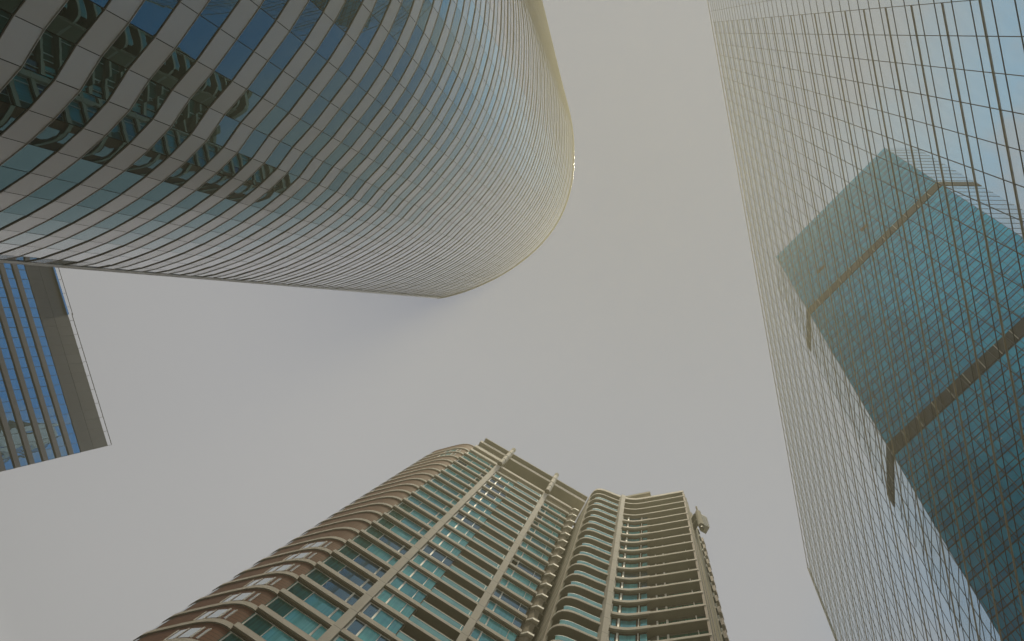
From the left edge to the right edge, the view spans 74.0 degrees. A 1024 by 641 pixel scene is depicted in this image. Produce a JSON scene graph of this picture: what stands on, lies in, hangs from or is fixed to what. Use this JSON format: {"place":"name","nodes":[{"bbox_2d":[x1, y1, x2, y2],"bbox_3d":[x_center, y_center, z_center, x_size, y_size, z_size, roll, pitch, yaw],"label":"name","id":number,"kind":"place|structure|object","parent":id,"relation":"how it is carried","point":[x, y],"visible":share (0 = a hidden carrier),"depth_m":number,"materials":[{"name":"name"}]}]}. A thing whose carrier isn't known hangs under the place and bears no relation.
{"place":"outdoors","nodes":[
{"label":"outdoors","id":0,"kind":"place"},
{"bbox_2d":[0,263,111,471],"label":"office block","id":1,"kind":"structure","parent":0,"point":[48,410],"depth_m":130.76,"materials":[{"name":"blue glass"}]},
{"bbox_2d":[0,0,573,298],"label":"office tower","id":2,"kind":"structure","parent":0,"point":[419,148],"depth_m":63.66,"materials":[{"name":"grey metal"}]},
{"bbox_2d":[133,438,729,640],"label":"apartment tower","id":3,"kind":"structure","parent":0,"point":[484,540],"depth_m":74.08,"materials":[{"name":"brown paint"}]},
{"bbox_2d":[150,617,174,630],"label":"window","id":4,"kind":"structure","parent":3,"relation":"in","point":[173,617],"depth_m":53.45,"materials":[{"name":"grey glass"}]},
{"bbox_2d":[164,627,211,639],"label":"window","id":5,"kind":"structure","parent":3,"relation":"in","point":[189,633],"depth_m":48.80,"materials":[{"name":"grey glass"}]},
{"bbox_2d":[193,608,237,620],"bbox_3d":[-22.645,22.450,51.950,2.770,1.550,0.221,-8,-91,11],"label":"window","id":6,"kind":"structure","parent":3,"relation":"in","point":[218,613],"depth_m":51.92,"materials":[{"name":"grey glass"}]},
{"bbox_2d":[218,631,244,640],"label":"window","id":7,"kind":"structure","parent":3,"relation":"in","point":[230,636],"depth_m":49.23,"materials":[{"name":"green glass"}]},
{"bbox_2d":[219,592,260,602],"bbox_3d":[-22.016,22.428,55.087,2.770,1.550,0.221,-8,-91,11],"label":"window","id":8,"kind":"structure","parent":3,"relation":"in","point":[243,595],"depth_m":55.01,"materials":[{"name":"grey glass"}]},
{"bbox_2d":[243,577,281,586],"bbox_3d":[-21.386,22.406,58.224,2.770,1.550,0.221,-8,-91,11],"label":"window","id":9,"kind":"structure","parent":3,"relation":"in","point":[267,580],"depth_m":58.21,"materials":[{"name":"grey glass"}]},
{"bbox_2d":[242,612,296,640],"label":"window","id":10,"kind":"structure","parent":3,"relation":"in","point":[268,631],"depth_m":51.78,"materials":[{"name":"green glass"}]},
{"bbox_2d":[264,564,299,572],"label":"window","id":11,"kind":"structure","parent":3,"relation":"in","point":[283,567],"depth_m":61.32,"materials":[{"name":"grey glass"}]},
{"bbox_2d":[265,596,327,639],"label":"window","id":12,"kind":"structure","parent":3,"relation":"in","point":[277,604],"depth_m":54.68,"materials":[{"name":"green glass"}]},
{"bbox_2d":[282,552,316,560],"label":"window","id":13,"kind":"structure","parent":3,"relation":"in","point":[302,555],"depth_m":64.46,"materials":[{"name":"grey glass"}]},
{"bbox_2d":[286,581,344,621],"bbox_3d":[-16.661,23.860,57.583,5.240,2.230,0.120,28,-84,10],"label":"window","id":14,"kind":"structure","parent":3,"relation":"in","point":[298,589],"depth_m":57.82,"materials":[{"name":"green glass"}]},
{"bbox_2d":[300,541,331,548],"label":"window","id":15,"kind":"structure","parent":3,"relation":"in","point":[317,544],"depth_m":67.57,"materials":[{"name":"grey glass"}]},
{"bbox_2d":[305,567,360,604],"bbox_3d":[-16.031,23.837,60.720,5.240,2.230,0.120,28,-84,10],"label":"window","id":16,"kind":"structure","parent":3,"relation":"in","point":[316,575],"depth_m":60.98,"materials":[{"name":"blue glass"}]},
{"bbox_2d":[333,635,346,640],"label":"window","id":17,"kind":"structure","parent":3,"relation":"in","point":[338,638],"depth_m":54.62,"materials":[{"name":"teal glass"}]},
{"bbox_2d":[323,555,374,590],"bbox_3d":[-15.402,23.815,63.858,5.240,2.230,0.120,28,-84,10],"label":"window","id":18,"kind":"structure","parent":3,"relation":"in","point":[332,562],"depth_m":64.14,"materials":[{"name":"blue glass"}]},
{"bbox_2d":[338,544,386,577],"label":"window","id":19,"kind":"structure","parent":3,"relation":"in","point":[346,550],"depth_m":67.30,"materials":[{"name":"blue glass"}]},
{"bbox_2d":[345,617,389,640],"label":"window","id":20,"kind":"structure","parent":3,"relation":"in","point":[357,627],"depth_m":57.02,"materials":[{"name":"blue glass"}]},
{"bbox_2d":[352,534,398,565],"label":"window","id":21,"kind":"structure","parent":3,"relation":"in","point":[360,540],"depth_m":70.45,"materials":[{"name":"green glass"}]},
{"bbox_2d":[361,602,403,633],"bbox_3d":[-11.413,26.206,59.810,3.655,2.230,0.120,28,-84,10],"label":"window","id":22,"kind":"structure","parent":3,"relation":"in","point":[371,610],"depth_m":59.95,"materials":[{"name":"blue glass"}]},
{"bbox_2d":[365,525,409,554],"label":"window","id":23,"kind":"structure","parent":3,"relation":"in","point":[372,530],"depth_m":73.59,"materials":[{"name":"blue glass"}]},
{"bbox_2d":[376,588,415,617],"bbox_3d":[-10.784,26.183,62.948,3.655,2.230,0.120,28,-84,10],"label":"window","id":24,"kind":"structure","parent":3,"relation":"in","point":[384,595],"depth_m":63.12,"materials":[{"name":"teal glass"}]},
{"bbox_2d":[377,517,418,544],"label":"window","id":25,"kind":"structure","parent":3,"relation":"in","point":[382,521],"depth_m":76.75,"materials":[{"name":"green glass"}]},
{"bbox_2d":[389,575,426,603],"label":"window","id":26,"kind":"structure","parent":3,"relation":"in","point":[402,585],"depth_m":66.24,"materials":[{"name":"teal glass"}]},
{"bbox_2d":[388,509,427,535],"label":"window","id":27,"kind":"structure","parent":3,"relation":"in","point":[395,514],"depth_m":79.90,"materials":[{"name":"green glass"}]},
{"bbox_2d":[397,502,435,526],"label":"window","id":28,"kind":"structure","parent":3,"relation":"in","point":[402,505],"depth_m":83.07,"materials":[{"name":"green glass"}]},
{"bbox_2d":[401,564,436,589],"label":"window","id":29,"kind":"structure","parent":3,"relation":"in","point":[408,570],"depth_m":69.40,"materials":[{"name":"teal glass"}]},
{"bbox_2d":[406,495,443,518],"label":"window","id":30,"kind":"structure","parent":3,"relation":"in","point":[411,498],"depth_m":86.23,"materials":[{"name":"teal glass"}]},
{"bbox_2d":[412,553,445,577],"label":"window","id":31,"kind":"structure","parent":3,"relation":"in","point":[424,562],"depth_m":72.56,"materials":[{"name":"teal glass"}]},
{"bbox_2d":[415,489,450,511],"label":"window","id":32,"kind":"structure","parent":3,"relation":"in","point":[420,492],"depth_m":89.39,"materials":[{"name":"teal glass"}]},
{"bbox_2d":[421,544,453,566],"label":"window","id":33,"kind":"structure","parent":3,"relation":"in","point":[432,551],"depth_m":75.71,"materials":[{"name":"blue glass"}]},
{"bbox_2d":[423,483,457,504],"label":"window","id":34,"kind":"structure","parent":3,"relation":"in","point":[426,485],"depth_m":92.57,"materials":[{"name":"teal glass"}]},
{"bbox_2d":[431,535,461,556],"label":"window","id":35,"kind":"structure","parent":3,"relation":"in","point":[441,542],"depth_m":78.84,"materials":[{"name":"teal glass"}]},
{"bbox_2d":[431,478,463,498],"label":"window","id":36,"kind":"structure","parent":3,"relation":"in","point":[434,480],"depth_m":95.73,"materials":[{"name":"teal glass"}]},
{"bbox_2d":[439,526,468,546],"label":"window","id":37,"kind":"structure","parent":3,"relation":"in","point":[444,530],"depth_m":82.02,"materials":[{"name":"teal glass"}]},
{"bbox_2d":[438,472,469,492],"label":"window","id":38,"kind":"structure","parent":3,"relation":"in","point":[440,474],"depth_m":98.92,"materials":[{"name":"teal glass"}]},
{"bbox_2d":[445,468,474,486],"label":"window","id":39,"kind":"structure","parent":3,"relation":"in","point":[448,470],"depth_m":102.05,"materials":[{"name":"teal glass"}]},
{"bbox_2d":[447,519,474,537],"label":"window","id":40,"kind":"structure","parent":3,"relation":"in","point":[458,526],"depth_m":85.16,"materials":[{"name":"teal glass"}]},
{"bbox_2d":[451,463,479,481],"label":"window","id":41,"kind":"structure","parent":3,"relation":"in","point":[453,465],"depth_m":105.19,"materials":[{"name":"teal glass"}]},
{"bbox_2d":[454,512,481,529],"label":"window","id":42,"kind":"structure","parent":3,"relation":"in","point":[462,517],"depth_m":88.33,"materials":[{"name":"blue glass"}]},
{"bbox_2d":[456,459,484,476],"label":"window","id":43,"kind":"structure","parent":3,"relation":"in","point":[473,469],"depth_m":108.38,"materials":[{"name":"blue glass"}]},
{"bbox_2d":[461,505,486,522],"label":"window","id":44,"kind":"structure","parent":3,"relation":"in","point":[465,508],"depth_m":91.48,"materials":[{"name":"teal glass"}]},
{"bbox_2d":[462,455,489,471],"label":"window","id":45,"kind":"structure","parent":3,"relation":"in","point":[463,456],"depth_m":111.53,"materials":[{"name":"teal glass"}]},
{"bbox_2d":[468,499,492,515],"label":"window","id":46,"kind":"structure","parent":3,"relation":"in","point":[472,502],"depth_m":94.63,"materials":[{"name":"teal glass"}]},
{"bbox_2d":[467,451,493,467],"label":"window","id":47,"kind":"structure","parent":3,"relation":"in","point":[468,452],"depth_m":114.68,"materials":[{"name":"teal glass"}]},
{"bbox_2d":[469,627,495,640],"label":"window","id":48,"kind":"structure","parent":3,"relation":"in","point":[479,635],"depth_m":65.14,"materials":[{"name":"teal glass"}]},
{"bbox_2d":[474,493,496,508],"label":"window","id":49,"kind":"structure","parent":3,"relation":"in","point":[476,495],"depth_m":97.79,"materials":[{"name":"teal glass"}]},
{"bbox_2d":[479,487,501,502],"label":"window","id":50,"kind":"structure","parent":3,"relation":"in","point":[482,490],"depth_m":100.98,"materials":[{"name":"blue glass"}]},
{"bbox_2d":[484,482,506,497],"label":"window","id":51,"kind":"structure","parent":3,"relation":"in","point":[486,484],"depth_m":104.06,"materials":[{"name":"blue glass"}]},
{"bbox_2d":[478,613,516,640],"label":"window","id":52,"kind":"structure","parent":3,"relation":"in","point":[507,633],"depth_m":67.95,"materials":[{"name":"teal glass"}]},
{"bbox_2d":[489,478,510,491],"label":"window","id":53,"kind":"structure","parent":3,"relation":"in","point":[494,481],"depth_m":107.23,"materials":[{"name":"blue glass"}]},
{"bbox_2d":[493,473,514,486],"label":"window","id":54,"kind":"structure","parent":3,"relation":"in","point":[496,475],"depth_m":110.42,"materials":[{"name":"teal glass"}]},
{"bbox_2d":[486,600,522,627],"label":"window","id":55,"kind":"structure","parent":3,"relation":"in","point":[493,606],"depth_m":71.08,"materials":[{"name":"teal glass"}]},
{"bbox_2d":[492,588,527,614],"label":"window","id":56,"kind":"structure","parent":3,"relation":"in","point":[500,594],"depth_m":74.23,"materials":[{"name":"blue glass"}]},
{"bbox_2d":[499,577,532,601],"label":"window","id":57,"kind":"structure","parent":3,"relation":"in","point":[503,581],"depth_m":77.41,"materials":[{"name":"teal glass"}]},
{"bbox_2d":[505,567,537,590],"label":"window","id":58,"kind":"structure","parent":3,"relation":"in","point":[508,570],"depth_m":80.57,"materials":[{"name":"teal glass"}]},
{"bbox_2d":[510,558,541,579],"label":"window","id":59,"kind":"structure","parent":3,"relation":"in","point":[518,564],"depth_m":83.72,"materials":[{"name":"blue glass"}]},
{"bbox_2d":[515,549,545,569],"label":"window","id":60,"kind":"structure","parent":3,"relation":"in","point":[519,552],"depth_m":86.90,"materials":[{"name":"teal glass"}]},
{"bbox_2d":[520,541,548,560],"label":"window","id":61,"kind":"structure","parent":3,"relation":"in","point":[527,546],"depth_m":90.05,"materials":[{"name":"teal glass"}]},
{"bbox_2d":[524,533,552,551],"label":"window","id":62,"kind":"structure","parent":3,"relation":"in","point":[527,536],"depth_m":93.21,"materials":[{"name":"teal glass"}]},
{"bbox_2d":[529,526,555,544],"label":"window","id":63,"kind":"structure","parent":3,"relation":"in","point":[535,531],"depth_m":96.36,"materials":[{"name":"teal glass"}]},
{"bbox_2d":[532,520,558,537],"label":"window","id":64,"kind":"structure","parent":3,"relation":"in","point":[535,522],"depth_m":99.54,"materials":[{"name":"teal glass"}]},
{"bbox_2d":[536,513,560,529],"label":"window","id":65,"kind":"structure","parent":3,"relation":"in","point":[539,516],"depth_m":102.69,"materials":[{"name":"blue glass"}]},
{"bbox_2d":[540,508,563,523],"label":"window","id":66,"kind":"structure","parent":3,"relation":"in","point":[544,511],"depth_m":105.88,"materials":[{"name":"teal glass"}]},
{"bbox_2d":[543,503,565,517],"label":"window","id":67,"kind":"structure","parent":3,"relation":"in","point":[544,504],"depth_m":109.02,"materials":[{"name":"teal glass"}]},
{"bbox_2d":[607,631,646,640],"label":"window","id":68,"kind":"structure","parent":3,"relation":"in","point":[643,637],"depth_m":64.74,"materials":[{"name":"teal glass"}]},
{"bbox_2d":[609,617,646,626],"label":"window","id":69,"kind":"structure","parent":3,"relation":"in","point":[643,622],"depth_m":67.77,"materials":[{"name":"teal glass"}]},
{"bbox_2d":[611,604,646,612],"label":"window","id":70,"kind":"structure","parent":3,"relation":"in","point":[644,608],"depth_m":70.98,"materials":[{"name":"teal glass"}]},
{"bbox_2d":[613,591,646,599],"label":"window","id":71,"kind":"structure","parent":3,"relation":"in","point":[643,596],"depth_m":74.13,"materials":[{"name":"teal glass"}]},
{"bbox_2d":[614,580,646,587],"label":"window","id":72,"kind":"structure","parent":3,"relation":"in","point":[617,584],"depth_m":77.29,"materials":[{"name":"teal glass"}]},
{"bbox_2d":[616,570,646,577],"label":"window","id":73,"kind":"structure","parent":3,"relation":"in","point":[645,573],"depth_m":80.41,"materials":[{"name":"teal glass"}]},
{"bbox_2d":[617,561,646,567],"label":"window","id":74,"kind":"structure","parent":3,"relation":"in","point":[620,564],"depth_m":83.60,"materials":[{"name":"teal glass"}]},
{"bbox_2d":[618,552,646,557],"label":"window","id":75,"kind":"structure","parent":3,"relation":"in","point":[621,555],"depth_m":86.76,"materials":[{"name":"teal glass"}]},
{"bbox_2d":[619,544,646,549],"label":"window","id":76,"kind":"structure","parent":3,"relation":"in","point":[622,547],"depth_m":89.90,"materials":[{"name":"teal glass"}]},
{"bbox_2d":[620,536,646,541],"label":"window","id":77,"kind":"structure","parent":3,"relation":"in","point":[623,539],"depth_m":93.12,"materials":[{"name":"blue glass"}]},
{"bbox_2d":[621,529,646,533],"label":"window","id":78,"kind":"structure","parent":3,"relation":"in","point":[621,529],"depth_m":96.23,"materials":[{"name":"teal glass"}]},
{"bbox_2d":[622,522,647,526],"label":"window","id":79,"kind":"structure","parent":3,"relation":"in","point":[628,525],"depth_m":99.37,"materials":[{"name":"teal glass"}]},
{"bbox_2d":[623,516,647,519],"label":"window","id":80,"kind":"structure","parent":3,"relation":"in","point":[623,516],"depth_m":102.60,"materials":[{"name":"blue glass"}]},
{"bbox_2d":[655,579,696,585],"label":"window","id":81,"kind":"structure","parent":3,"relation":"in","point":[690,579],"depth_m":76.63,"materials":[{"name":"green glass"}]},
{"bbox_2d":[656,590,700,597],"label":"window","id":82,"kind":"structure","parent":3,"relation":"in","point":[691,590],"depth_m":73.43,"materials":[{"name":"green glass"}]},
{"bbox_2d":[656,602,702,610],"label":"window","id":83,"kind":"structure","parent":3,"relation":"in","point":[666,607],"depth_m":70.23,"materials":[{"name":"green glass"}]},
{"bbox_2d":[656,616,705,624],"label":"window","id":84,"kind":"structure","parent":3,"relation":"in","point":[696,617],"depth_m":67.02,"materials":[{"name":"green glass"}]},
{"bbox_2d":[657,630,708,639],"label":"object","id":85,"kind":"structure","parent":3,"relation":"in","point":[704,632],"depth_m":63.84,"materials":[{"name":"beige concrete"}]},
{"bbox_2d":[691,506,709,533],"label":"maintenance cradle","id":86,"kind":"object","parent":3,"relation":"attached to","point":[699,519],"visible":0.98,"depth_m":97.95,"materials":[{"name":"brown metal"}]},
{"bbox_2d":[0,0,1023,640],"label":"sky","id":87,"kind":"structure","parent":0,"point":[628,353],"materials":[{"name":"grey"}]},
{"bbox_2d":[707,0,1023,640],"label":"glass tower","id":88,"kind":"structure","parent":0,"point":[986,36],"depth_m":59.47,"materials":[{"name":"blue glass"}]},
{"bbox_2d":[776,148,1023,640],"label":"reflection of a building","id":89,"kind":"structure","parent":0,"point":[1010,267],"depth_m":79.40,"materials":[{"name":"teal glass"}]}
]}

